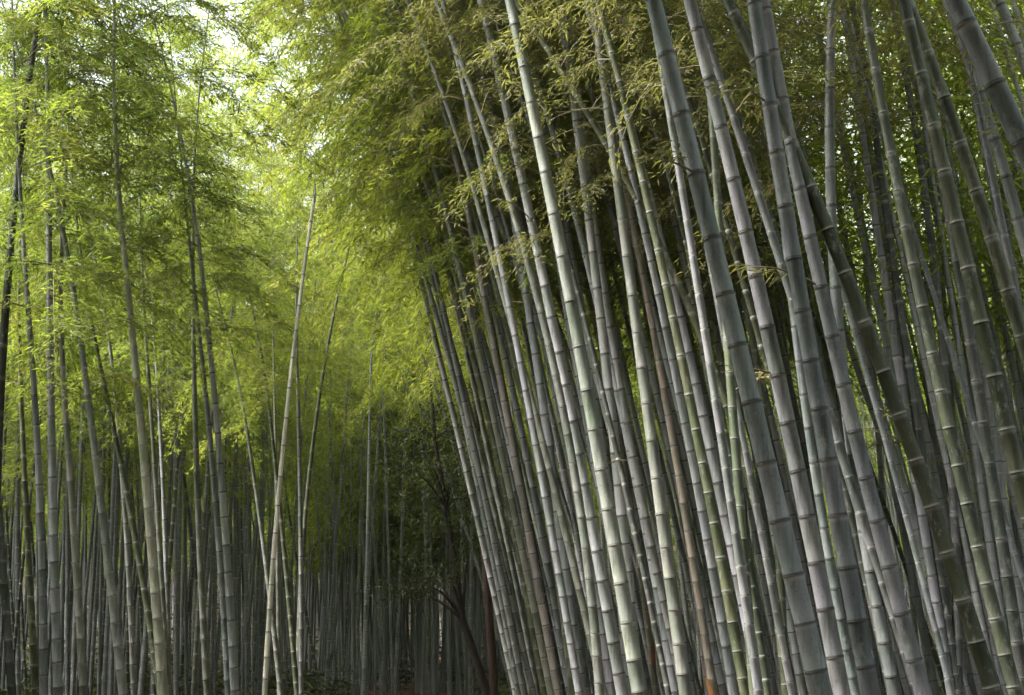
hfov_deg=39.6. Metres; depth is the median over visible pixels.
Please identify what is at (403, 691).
fallen leaves
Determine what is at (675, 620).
bamboo
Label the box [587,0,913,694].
bamboo
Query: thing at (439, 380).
bamboo
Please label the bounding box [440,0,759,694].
bamboo
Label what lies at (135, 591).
bamboo
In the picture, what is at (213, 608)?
bamboo
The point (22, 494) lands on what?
bamboo
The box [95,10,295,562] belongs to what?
bamboo
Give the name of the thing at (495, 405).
bamboo
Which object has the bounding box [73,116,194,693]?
bamboo
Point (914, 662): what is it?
bamboo
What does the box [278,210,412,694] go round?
bamboo
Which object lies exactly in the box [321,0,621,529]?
bamboo
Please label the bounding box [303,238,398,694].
bamboo
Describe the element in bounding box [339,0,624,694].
bamboo
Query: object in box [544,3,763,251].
bamboo
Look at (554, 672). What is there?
bamboo
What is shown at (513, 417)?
bamboo
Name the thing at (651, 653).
bamboo
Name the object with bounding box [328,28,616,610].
bamboo
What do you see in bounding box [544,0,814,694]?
bamboo
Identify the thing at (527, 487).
bamboo
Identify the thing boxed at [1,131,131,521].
bamboo
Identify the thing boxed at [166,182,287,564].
bamboo
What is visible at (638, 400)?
bamboo
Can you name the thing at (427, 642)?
bamboo
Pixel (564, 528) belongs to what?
bamboo
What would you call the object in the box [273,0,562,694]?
bamboo
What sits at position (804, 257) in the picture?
bamboo
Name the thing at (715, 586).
bamboo
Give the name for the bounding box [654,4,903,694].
bamboo
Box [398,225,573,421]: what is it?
bamboo
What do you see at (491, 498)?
bamboo
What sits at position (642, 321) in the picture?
bamboo
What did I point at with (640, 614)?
bamboo
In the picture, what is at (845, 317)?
bamboo
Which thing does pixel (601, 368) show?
bamboo
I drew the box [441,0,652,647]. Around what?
bamboo
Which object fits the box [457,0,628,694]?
bamboo
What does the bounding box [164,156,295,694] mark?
bamboo
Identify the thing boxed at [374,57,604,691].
bamboo
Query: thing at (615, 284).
bamboo
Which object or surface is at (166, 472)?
bamboo
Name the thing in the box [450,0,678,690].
bamboo
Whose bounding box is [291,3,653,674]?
bamboo
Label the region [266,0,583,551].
bamboo
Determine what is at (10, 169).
bamboo
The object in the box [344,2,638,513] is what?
bamboo
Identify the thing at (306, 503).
bamboo
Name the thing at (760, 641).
bamboo
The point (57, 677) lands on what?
bamboo
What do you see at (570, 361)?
bamboo
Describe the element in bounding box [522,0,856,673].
bamboo
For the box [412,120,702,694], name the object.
bamboo
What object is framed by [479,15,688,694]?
bamboo
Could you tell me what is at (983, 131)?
bamboo
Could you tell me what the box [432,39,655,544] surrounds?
bamboo
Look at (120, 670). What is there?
bamboo
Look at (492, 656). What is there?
red barked tree
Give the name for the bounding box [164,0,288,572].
bamboo
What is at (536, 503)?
bamboo
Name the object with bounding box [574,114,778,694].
bamboo
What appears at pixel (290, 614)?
bamboo
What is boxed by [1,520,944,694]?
undergrowth
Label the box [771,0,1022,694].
bamboo
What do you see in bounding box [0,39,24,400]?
bamboo
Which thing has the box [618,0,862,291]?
bamboo
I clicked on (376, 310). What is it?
bamboo
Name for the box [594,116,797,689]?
bamboo
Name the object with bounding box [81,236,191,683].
bamboo
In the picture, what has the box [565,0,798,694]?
bamboo
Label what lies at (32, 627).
bamboo
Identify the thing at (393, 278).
bamboo
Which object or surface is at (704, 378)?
bamboo
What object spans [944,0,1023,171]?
bamboo
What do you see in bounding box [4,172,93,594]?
bamboo
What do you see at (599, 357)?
bamboo
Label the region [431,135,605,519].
bamboo
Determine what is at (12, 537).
bamboo
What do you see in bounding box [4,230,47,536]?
bamboo
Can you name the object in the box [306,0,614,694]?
bamboo
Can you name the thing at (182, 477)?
bamboo
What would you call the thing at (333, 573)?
bamboo
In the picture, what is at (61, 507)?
bamboo
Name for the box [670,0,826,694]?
bamboo
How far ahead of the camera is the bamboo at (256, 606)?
30.92 m
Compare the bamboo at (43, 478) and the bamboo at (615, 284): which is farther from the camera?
the bamboo at (43, 478)
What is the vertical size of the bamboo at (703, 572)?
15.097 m
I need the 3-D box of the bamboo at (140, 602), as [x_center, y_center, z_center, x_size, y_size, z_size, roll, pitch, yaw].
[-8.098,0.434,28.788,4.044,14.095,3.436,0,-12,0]
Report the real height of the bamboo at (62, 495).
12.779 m
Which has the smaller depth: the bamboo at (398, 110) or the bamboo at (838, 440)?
the bamboo at (838, 440)
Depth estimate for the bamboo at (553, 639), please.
17.90 m
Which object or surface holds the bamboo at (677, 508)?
on the ground
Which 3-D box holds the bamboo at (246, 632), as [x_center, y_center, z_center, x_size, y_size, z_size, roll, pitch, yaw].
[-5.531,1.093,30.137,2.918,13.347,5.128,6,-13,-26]
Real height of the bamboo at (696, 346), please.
12.898 m
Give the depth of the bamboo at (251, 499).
37.68 m
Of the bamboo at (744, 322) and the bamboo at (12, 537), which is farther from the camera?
the bamboo at (12, 537)
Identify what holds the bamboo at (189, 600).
on the ground
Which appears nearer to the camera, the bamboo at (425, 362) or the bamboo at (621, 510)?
the bamboo at (621, 510)
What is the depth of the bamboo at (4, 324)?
14.79 m
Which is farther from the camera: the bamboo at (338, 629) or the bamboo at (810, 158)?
the bamboo at (338, 629)
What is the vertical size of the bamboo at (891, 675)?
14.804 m
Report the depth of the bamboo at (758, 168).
14.07 m
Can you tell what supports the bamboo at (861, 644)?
on the ground
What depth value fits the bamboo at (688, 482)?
15.91 m
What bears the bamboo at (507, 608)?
on the ground
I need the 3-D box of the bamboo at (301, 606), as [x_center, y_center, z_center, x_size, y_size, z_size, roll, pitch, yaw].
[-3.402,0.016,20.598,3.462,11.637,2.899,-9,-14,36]
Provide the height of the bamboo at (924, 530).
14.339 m
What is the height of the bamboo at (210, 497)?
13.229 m
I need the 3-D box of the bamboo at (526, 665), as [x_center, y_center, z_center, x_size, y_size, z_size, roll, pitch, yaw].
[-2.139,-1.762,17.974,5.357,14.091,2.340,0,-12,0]
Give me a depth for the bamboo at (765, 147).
17.30 m
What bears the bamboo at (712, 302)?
on the ground
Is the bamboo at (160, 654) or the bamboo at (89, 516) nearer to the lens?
the bamboo at (160, 654)
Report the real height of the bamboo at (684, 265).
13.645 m
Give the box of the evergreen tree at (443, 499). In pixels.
[356,372,500,694]
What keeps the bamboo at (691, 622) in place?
on the ground
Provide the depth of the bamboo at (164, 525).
19.17 m
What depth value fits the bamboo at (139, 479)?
32.82 m
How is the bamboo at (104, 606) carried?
on the ground
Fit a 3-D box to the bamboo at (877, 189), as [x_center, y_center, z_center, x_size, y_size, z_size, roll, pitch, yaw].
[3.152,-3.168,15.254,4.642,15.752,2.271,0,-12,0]
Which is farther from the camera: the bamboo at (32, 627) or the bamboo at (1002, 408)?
the bamboo at (32, 627)
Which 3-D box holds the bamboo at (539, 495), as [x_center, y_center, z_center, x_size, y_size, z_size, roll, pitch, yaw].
[-1.326,1.081,30.493,6.714,13.516,3.606,10,-15,-40]
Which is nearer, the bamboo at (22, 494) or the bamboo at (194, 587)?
the bamboo at (22, 494)
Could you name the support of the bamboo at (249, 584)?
on the ground
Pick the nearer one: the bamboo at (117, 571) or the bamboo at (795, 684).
the bamboo at (795, 684)
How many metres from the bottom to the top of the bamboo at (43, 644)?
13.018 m
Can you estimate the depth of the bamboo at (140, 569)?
16.31 m
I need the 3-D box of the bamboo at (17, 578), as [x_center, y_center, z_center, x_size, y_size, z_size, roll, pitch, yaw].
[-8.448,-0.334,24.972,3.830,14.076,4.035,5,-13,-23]
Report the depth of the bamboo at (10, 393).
23.56 m
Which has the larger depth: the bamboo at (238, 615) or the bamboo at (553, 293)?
the bamboo at (238, 615)
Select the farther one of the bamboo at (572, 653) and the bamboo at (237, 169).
the bamboo at (237, 169)
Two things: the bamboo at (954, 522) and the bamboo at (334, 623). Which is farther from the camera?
the bamboo at (334, 623)
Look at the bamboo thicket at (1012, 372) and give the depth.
15.39 m
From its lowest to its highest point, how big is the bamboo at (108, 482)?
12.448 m
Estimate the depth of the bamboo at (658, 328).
14.95 m
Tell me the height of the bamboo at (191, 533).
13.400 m
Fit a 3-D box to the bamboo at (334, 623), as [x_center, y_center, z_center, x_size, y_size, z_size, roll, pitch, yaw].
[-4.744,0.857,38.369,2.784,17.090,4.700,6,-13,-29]
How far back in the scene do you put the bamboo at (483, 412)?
36.92 m
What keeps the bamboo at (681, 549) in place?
on the ground
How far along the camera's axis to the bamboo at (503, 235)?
17.03 m
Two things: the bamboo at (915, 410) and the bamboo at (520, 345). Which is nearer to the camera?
the bamboo at (915, 410)
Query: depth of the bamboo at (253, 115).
42.72 m
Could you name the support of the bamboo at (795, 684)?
on the ground
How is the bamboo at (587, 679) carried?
on the ground
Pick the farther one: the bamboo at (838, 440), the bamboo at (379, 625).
the bamboo at (379, 625)
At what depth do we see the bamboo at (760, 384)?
14.55 m
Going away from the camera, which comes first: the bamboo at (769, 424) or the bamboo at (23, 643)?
the bamboo at (769, 424)
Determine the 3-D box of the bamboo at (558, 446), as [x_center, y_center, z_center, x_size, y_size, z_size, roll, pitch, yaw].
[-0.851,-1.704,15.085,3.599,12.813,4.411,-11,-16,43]
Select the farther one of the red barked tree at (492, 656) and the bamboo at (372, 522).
the bamboo at (372, 522)
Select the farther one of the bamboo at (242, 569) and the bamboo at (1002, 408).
the bamboo at (242, 569)
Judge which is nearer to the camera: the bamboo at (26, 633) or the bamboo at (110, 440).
the bamboo at (110, 440)
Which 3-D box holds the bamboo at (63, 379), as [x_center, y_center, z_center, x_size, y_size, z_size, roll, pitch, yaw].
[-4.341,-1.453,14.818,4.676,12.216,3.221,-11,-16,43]
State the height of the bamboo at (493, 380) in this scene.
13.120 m
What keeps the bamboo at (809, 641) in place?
on the ground
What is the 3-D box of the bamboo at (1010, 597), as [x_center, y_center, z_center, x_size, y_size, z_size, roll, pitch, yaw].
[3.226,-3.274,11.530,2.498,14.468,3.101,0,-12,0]
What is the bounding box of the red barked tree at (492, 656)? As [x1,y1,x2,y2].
[411,316,543,694]
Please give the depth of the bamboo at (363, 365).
27.62 m
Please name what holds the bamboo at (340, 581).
on the ground
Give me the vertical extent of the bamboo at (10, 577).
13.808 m
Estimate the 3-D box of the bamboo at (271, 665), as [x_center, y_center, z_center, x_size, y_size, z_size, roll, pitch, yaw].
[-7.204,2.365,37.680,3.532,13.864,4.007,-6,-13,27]
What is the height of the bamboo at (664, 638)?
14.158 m
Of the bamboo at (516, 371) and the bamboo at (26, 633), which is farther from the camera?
the bamboo at (26, 633)
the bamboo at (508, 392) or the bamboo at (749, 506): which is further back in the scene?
the bamboo at (508, 392)
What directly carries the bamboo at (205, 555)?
on the ground
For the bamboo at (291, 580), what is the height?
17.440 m
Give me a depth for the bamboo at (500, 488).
33.60 m
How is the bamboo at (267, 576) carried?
on the ground
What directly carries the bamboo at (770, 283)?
on the ground
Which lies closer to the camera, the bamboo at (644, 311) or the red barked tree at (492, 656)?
the bamboo at (644, 311)
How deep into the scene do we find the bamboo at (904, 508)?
12.31 m
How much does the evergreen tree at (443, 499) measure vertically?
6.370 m
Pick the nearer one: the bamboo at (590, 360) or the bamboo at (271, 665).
the bamboo at (590, 360)
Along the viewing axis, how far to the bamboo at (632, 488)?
20.91 m
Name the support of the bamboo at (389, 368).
on the ground
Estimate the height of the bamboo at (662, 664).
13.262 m
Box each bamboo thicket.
[0,0,339,694]
[1,193,1009,694]
[524,0,1023,694]
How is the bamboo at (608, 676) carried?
on the ground
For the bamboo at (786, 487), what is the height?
13.733 m
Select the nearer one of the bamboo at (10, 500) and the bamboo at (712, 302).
the bamboo at (712, 302)
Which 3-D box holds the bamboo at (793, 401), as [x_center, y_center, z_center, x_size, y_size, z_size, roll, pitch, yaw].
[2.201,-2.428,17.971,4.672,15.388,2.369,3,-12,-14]
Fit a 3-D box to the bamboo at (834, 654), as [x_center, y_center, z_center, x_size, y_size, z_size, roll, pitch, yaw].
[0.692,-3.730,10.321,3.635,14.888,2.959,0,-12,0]
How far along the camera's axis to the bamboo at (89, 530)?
39.67 m
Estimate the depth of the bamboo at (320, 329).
41.65 m
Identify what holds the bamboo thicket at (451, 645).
on the ground
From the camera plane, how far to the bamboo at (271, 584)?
14.29 m
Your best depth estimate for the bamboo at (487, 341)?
25.88 m
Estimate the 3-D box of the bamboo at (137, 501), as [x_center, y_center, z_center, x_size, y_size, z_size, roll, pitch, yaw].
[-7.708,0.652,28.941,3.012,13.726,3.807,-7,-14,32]
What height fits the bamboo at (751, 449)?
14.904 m
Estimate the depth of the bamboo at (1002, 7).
10.79 m
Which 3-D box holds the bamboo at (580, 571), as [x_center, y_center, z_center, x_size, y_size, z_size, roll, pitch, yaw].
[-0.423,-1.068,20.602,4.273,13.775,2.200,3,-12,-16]
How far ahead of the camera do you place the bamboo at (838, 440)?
10.90 m
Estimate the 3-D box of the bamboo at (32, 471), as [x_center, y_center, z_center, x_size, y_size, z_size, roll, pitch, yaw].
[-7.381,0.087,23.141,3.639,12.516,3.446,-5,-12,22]
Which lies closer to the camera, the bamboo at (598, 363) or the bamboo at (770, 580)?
the bamboo at (770, 580)
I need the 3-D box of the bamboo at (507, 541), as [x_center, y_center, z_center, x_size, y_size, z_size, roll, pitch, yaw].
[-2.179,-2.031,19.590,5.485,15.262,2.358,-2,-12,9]
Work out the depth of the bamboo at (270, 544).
34.65 m
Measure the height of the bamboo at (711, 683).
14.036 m
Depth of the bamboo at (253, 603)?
41.48 m
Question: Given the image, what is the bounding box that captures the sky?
[0,0,1023,386]
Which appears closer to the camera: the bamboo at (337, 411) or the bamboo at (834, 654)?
the bamboo at (834, 654)
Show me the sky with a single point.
(201, 11)
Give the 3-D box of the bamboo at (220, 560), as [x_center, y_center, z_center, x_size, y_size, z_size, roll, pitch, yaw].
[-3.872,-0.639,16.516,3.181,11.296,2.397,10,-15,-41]
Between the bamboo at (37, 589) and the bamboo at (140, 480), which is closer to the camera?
the bamboo at (37, 589)
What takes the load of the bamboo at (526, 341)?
on the ground
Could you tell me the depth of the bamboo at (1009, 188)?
10.46 m
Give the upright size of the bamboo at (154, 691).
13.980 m
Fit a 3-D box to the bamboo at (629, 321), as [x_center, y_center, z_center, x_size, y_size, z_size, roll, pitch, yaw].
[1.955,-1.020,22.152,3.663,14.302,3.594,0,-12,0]
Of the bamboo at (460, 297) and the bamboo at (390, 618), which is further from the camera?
the bamboo at (390, 618)
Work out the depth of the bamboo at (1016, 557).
12.39 m
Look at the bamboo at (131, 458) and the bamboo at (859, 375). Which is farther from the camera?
the bamboo at (131, 458)
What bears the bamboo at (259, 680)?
on the ground
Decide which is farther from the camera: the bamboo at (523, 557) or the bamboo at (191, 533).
the bamboo at (191, 533)
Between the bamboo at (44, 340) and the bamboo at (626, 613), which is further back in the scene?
the bamboo at (44, 340)
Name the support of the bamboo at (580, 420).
on the ground
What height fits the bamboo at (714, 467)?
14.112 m
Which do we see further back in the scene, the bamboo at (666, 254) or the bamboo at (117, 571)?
the bamboo at (117, 571)
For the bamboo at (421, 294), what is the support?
on the ground
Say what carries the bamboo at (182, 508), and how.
on the ground
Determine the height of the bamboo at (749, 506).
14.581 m
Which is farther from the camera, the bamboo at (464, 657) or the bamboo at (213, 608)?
the bamboo at (464, 657)
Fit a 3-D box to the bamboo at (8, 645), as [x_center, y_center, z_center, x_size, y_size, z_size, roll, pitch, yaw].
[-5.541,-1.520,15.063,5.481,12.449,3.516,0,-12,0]
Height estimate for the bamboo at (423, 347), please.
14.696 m
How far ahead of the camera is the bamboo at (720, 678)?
15.90 m
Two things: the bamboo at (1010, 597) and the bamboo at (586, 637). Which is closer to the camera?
the bamboo at (1010, 597)
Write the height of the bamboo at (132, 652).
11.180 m
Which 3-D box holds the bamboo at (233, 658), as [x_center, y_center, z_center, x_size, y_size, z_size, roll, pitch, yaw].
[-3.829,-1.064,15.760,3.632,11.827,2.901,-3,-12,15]
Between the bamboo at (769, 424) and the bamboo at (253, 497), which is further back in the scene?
the bamboo at (253, 497)
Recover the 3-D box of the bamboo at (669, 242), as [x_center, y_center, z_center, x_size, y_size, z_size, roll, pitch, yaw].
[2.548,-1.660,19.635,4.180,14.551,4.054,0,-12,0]
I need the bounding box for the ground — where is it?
[20,393,948,694]
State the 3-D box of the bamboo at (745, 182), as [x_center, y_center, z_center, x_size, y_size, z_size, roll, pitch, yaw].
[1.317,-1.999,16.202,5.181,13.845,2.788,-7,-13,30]
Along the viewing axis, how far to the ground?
67.30 m
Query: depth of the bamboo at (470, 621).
34.04 m
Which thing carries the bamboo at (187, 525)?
on the ground
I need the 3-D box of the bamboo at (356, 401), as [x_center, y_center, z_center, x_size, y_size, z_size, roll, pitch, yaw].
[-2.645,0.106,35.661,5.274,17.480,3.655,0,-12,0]
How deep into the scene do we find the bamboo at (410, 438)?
30.97 m
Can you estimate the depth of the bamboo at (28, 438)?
33.83 m
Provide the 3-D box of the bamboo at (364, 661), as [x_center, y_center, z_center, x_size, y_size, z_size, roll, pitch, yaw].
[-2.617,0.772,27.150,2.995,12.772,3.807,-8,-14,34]
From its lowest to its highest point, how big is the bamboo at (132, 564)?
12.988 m
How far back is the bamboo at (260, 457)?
30.01 m
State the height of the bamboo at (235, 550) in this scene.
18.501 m
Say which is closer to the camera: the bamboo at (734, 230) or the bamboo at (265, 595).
the bamboo at (734, 230)
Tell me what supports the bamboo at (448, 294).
on the ground
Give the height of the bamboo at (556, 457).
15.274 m
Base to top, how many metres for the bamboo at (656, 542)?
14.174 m
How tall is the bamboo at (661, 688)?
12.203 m
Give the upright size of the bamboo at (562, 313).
12.665 m
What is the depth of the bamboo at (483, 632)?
40.26 m
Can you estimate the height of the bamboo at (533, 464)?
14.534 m
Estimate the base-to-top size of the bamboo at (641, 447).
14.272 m
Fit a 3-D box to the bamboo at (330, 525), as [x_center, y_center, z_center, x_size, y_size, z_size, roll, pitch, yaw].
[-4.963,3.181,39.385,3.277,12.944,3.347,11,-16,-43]
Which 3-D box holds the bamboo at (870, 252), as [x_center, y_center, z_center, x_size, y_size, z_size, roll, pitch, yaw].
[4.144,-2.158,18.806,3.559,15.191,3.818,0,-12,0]
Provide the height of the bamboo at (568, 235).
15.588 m
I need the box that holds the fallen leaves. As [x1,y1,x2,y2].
[24,684,719,694]
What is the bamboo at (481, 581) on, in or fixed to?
on the ground
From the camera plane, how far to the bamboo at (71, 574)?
26.18 m
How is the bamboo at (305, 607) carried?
on the ground
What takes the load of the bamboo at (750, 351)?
on the ground
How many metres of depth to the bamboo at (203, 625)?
17.47 m
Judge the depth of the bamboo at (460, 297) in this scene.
20.15 m
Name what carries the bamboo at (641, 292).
on the ground
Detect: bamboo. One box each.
[0,0,58,455]
[0,0,94,379]
[0,0,108,694]
[0,0,127,694]
[0,0,162,694]
[0,0,204,694]
[0,0,216,694]
[0,0,231,694]
[0,0,241,694]
[0,0,248,694]
[0,0,250,694]
[0,0,287,694]
[0,0,296,694]
[0,1,249,694]
[0,3,142,694]
[0,6,157,665]
[0,14,96,427]
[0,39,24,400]
[0,71,137,694]
[0,147,95,670]
[0,172,137,578]
[0,191,47,544]
[0,192,115,619]
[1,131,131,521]
[2,4,217,605]
[3,170,93,694]
[3,192,108,541]
[3,285,107,690]
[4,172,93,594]
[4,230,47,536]
[4,308,76,678]
[8,201,92,485]
[9,225,62,599]
[11,96,229,657]
[16,205,119,694]
[18,0,306,694]
[19,0,341,694]
[21,75,165,677]
[28,60,210,694]
[31,11,256,694]
[31,193,140,678]
[38,0,284,694]
[42,143,203,633]
[44,278,201,655]
[55,84,219,694]
[56,0,314,694]
[59,472,144,592]
[72,196,239,657]
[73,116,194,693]
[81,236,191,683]
[82,190,121,635]
[85,93,228,664]
[86,0,313,694]
[91,36,292,587]
[91,199,206,616]
[92,469,165,637]
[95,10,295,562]
[96,114,246,547]
[97,62,326,694]
[97,181,209,536]
[106,75,276,694]
[117,1,301,687]
[119,281,218,631]
[135,34,358,694]
[135,142,315,694]
[136,304,244,564]
[137,164,295,694]
[139,277,224,648]
[142,0,328,641]
[149,0,418,694]
[159,14,316,694]
[160,11,291,693]
[160,137,295,515]
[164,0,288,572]
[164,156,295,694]
[164,173,328,521]
[165,6,379,694]
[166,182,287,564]
[177,212,251,691]
[186,236,321,692]
[187,171,333,617]
[188,135,332,694]
[189,78,350,692]
[196,13,332,694]
[200,159,351,645]
[205,46,487,481]
[210,0,543,591]
[212,70,350,694]
[218,0,521,694]
[218,121,511,694]
[220,52,329,401]
[227,169,356,694]
[228,0,536,694]
[230,0,529,694]
[230,0,565,694]
[231,104,337,692]
[233,0,549,630]
[233,0,566,693]
[236,115,399,664]
[237,0,547,583]
[238,0,536,694]
[239,148,318,618]
[241,0,523,597]
[241,90,289,653]
[245,90,320,676]
[246,0,561,380]
[248,1,493,556]
[252,0,591,694]
[261,132,383,639]
[262,24,395,694]
[262,179,315,694]
[263,186,382,693]
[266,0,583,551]
[267,0,604,694]
[267,34,376,688]
[270,12,560,416]
[270,117,367,561]
[272,0,598,694]
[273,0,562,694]
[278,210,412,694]
[283,99,380,694]
[286,3,569,381]
[287,87,438,687]
[287,170,445,694]
[290,131,396,694]
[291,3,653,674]
[291,11,571,532]
[293,63,409,694]
[293,87,593,679]
[293,261,398,693]
[294,0,643,694]
[295,0,596,694]
[296,2,539,694]
[302,249,399,687]
[303,0,621,647]
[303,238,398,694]
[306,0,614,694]
[306,10,546,578]
[307,225,434,694]
[309,0,647,430]
[310,0,607,694]
[313,0,672,679]
[314,166,412,694]
[315,236,469,694]
[316,0,583,694]
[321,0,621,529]
[322,107,455,662]
[325,2,619,490]
[327,197,446,694]
[328,0,578,694]
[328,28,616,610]
[328,109,528,513]
[330,5,599,694]
[336,0,646,694]
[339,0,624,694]
[340,40,555,368]
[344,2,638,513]
[350,0,665,662]
[353,0,643,694]
[354,0,651,694]
[357,40,656,614]
[362,2,651,583]
[364,0,648,694]
[369,9,611,607]
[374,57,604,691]
[375,205,535,516]
[377,0,733,694]
[380,0,787,694]
[384,0,659,694]
[384,286,466,694]
[388,0,798,646]
[391,2,727,694]
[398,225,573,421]
[400,0,646,694]
[401,301,482,443]
[406,230,567,417]
[407,304,546,530]
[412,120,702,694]
[418,4,687,694]
[421,0,678,694]
[421,295,629,665]
[422,2,756,640]
[425,323,526,677]
[429,299,529,694]
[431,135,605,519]
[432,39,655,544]
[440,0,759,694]
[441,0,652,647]
[442,0,798,694]
[445,13,638,325]
[446,0,742,694]
[448,0,786,667]
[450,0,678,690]
[450,4,697,694]
[453,42,594,465]
[455,59,746,478]
[456,289,593,515]
[456,314,559,694]
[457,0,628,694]
[464,332,636,439]
[472,0,748,694]
[472,124,658,545]
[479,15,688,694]
[479,28,697,635]
[496,0,914,694]
[496,294,525,613]
[499,0,835,694]
[499,2,794,694]
[502,0,691,694]
[502,23,724,668]
[505,103,724,498]
[507,43,719,693]
[508,4,746,667]
[509,348,663,694]
[518,283,655,626]
[519,1,779,679]
[519,305,696,648]
[521,107,674,585]
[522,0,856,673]
[526,233,656,449]
[532,23,840,673]
[533,1,762,683]
[537,215,687,560]
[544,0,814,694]
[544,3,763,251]
[544,244,636,664]
[548,0,1002,694]
[552,0,777,694]
[555,1,856,540]
[555,270,664,459]
[562,22,770,474]
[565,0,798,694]
[569,0,840,694]
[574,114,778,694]
[577,0,903,520]
[584,0,1015,694]
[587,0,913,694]
[589,286,728,694]
[591,22,821,635]
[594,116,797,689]
[598,4,825,315]
[601,0,787,694]
[603,26,872,337]
[605,108,729,331]
[606,240,723,534]
[613,251,797,694]
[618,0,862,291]
[618,0,945,694]
[618,190,853,506]
[621,280,801,662]
[631,0,832,694]
[631,2,972,600]
[638,0,850,694]
[639,30,886,445]
[650,80,794,482]
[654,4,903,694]
[665,0,1003,694]
[667,0,858,564]
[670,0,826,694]
[672,3,995,668]
[673,0,914,694]
[680,25,880,404]
[688,32,859,532]
[696,0,880,694]
[698,0,1023,369]
[707,0,900,694]
[720,0,1023,314]
[724,0,973,694]
[725,0,965,508]
[728,0,932,694]
[735,0,1022,449]
[746,0,1023,590]
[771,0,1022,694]
[781,0,1023,263]
[797,0,959,694]
[835,0,1023,103]
[838,0,1023,694]
[839,0,1023,694]
[897,0,1023,531]
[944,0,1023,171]
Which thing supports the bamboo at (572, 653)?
on the ground
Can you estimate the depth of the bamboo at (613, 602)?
18.10 m
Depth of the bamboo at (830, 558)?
12.12 m
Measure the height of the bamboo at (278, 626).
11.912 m
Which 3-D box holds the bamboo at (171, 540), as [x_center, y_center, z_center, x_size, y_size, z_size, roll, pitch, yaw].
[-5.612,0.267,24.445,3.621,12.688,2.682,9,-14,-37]
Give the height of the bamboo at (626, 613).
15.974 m
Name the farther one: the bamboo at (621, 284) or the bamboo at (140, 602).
the bamboo at (140, 602)
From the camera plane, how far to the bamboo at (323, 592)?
36.81 m
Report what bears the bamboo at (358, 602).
on the ground
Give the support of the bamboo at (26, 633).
on the ground
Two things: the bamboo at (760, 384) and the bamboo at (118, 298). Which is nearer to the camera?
the bamboo at (760, 384)
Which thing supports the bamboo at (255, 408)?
on the ground
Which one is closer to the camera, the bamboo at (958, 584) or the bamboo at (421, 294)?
the bamboo at (958, 584)
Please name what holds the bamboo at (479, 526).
on the ground
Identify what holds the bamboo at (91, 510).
on the ground
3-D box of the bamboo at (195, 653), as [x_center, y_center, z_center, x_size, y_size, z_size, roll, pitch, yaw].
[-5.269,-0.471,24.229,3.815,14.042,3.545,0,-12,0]
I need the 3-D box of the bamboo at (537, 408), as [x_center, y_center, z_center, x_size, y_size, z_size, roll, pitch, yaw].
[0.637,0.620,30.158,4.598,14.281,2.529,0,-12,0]
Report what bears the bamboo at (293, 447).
on the ground
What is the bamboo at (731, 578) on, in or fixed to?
on the ground
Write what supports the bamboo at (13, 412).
on the ground
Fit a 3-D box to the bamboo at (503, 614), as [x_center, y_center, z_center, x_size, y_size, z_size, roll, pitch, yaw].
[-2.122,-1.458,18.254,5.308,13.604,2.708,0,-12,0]
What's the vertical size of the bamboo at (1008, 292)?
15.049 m
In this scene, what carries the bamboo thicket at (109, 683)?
on the ground
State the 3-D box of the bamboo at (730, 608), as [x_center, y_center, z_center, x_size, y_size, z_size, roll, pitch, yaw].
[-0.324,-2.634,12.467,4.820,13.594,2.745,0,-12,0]
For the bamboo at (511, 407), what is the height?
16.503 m
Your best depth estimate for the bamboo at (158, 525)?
17.92 m
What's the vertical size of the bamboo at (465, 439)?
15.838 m
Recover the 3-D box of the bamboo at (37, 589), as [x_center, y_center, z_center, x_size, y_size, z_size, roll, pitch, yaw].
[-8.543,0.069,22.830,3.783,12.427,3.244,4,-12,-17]
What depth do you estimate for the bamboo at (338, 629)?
36.12 m
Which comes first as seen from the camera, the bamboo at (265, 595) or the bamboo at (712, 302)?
the bamboo at (712, 302)
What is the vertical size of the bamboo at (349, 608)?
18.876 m
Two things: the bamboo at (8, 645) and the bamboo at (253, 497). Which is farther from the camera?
the bamboo at (253, 497)
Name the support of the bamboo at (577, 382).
on the ground
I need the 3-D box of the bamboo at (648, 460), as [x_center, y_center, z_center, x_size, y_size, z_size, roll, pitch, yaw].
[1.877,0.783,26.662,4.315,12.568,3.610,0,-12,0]
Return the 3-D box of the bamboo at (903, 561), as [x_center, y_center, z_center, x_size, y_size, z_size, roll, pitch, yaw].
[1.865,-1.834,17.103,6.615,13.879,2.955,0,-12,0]

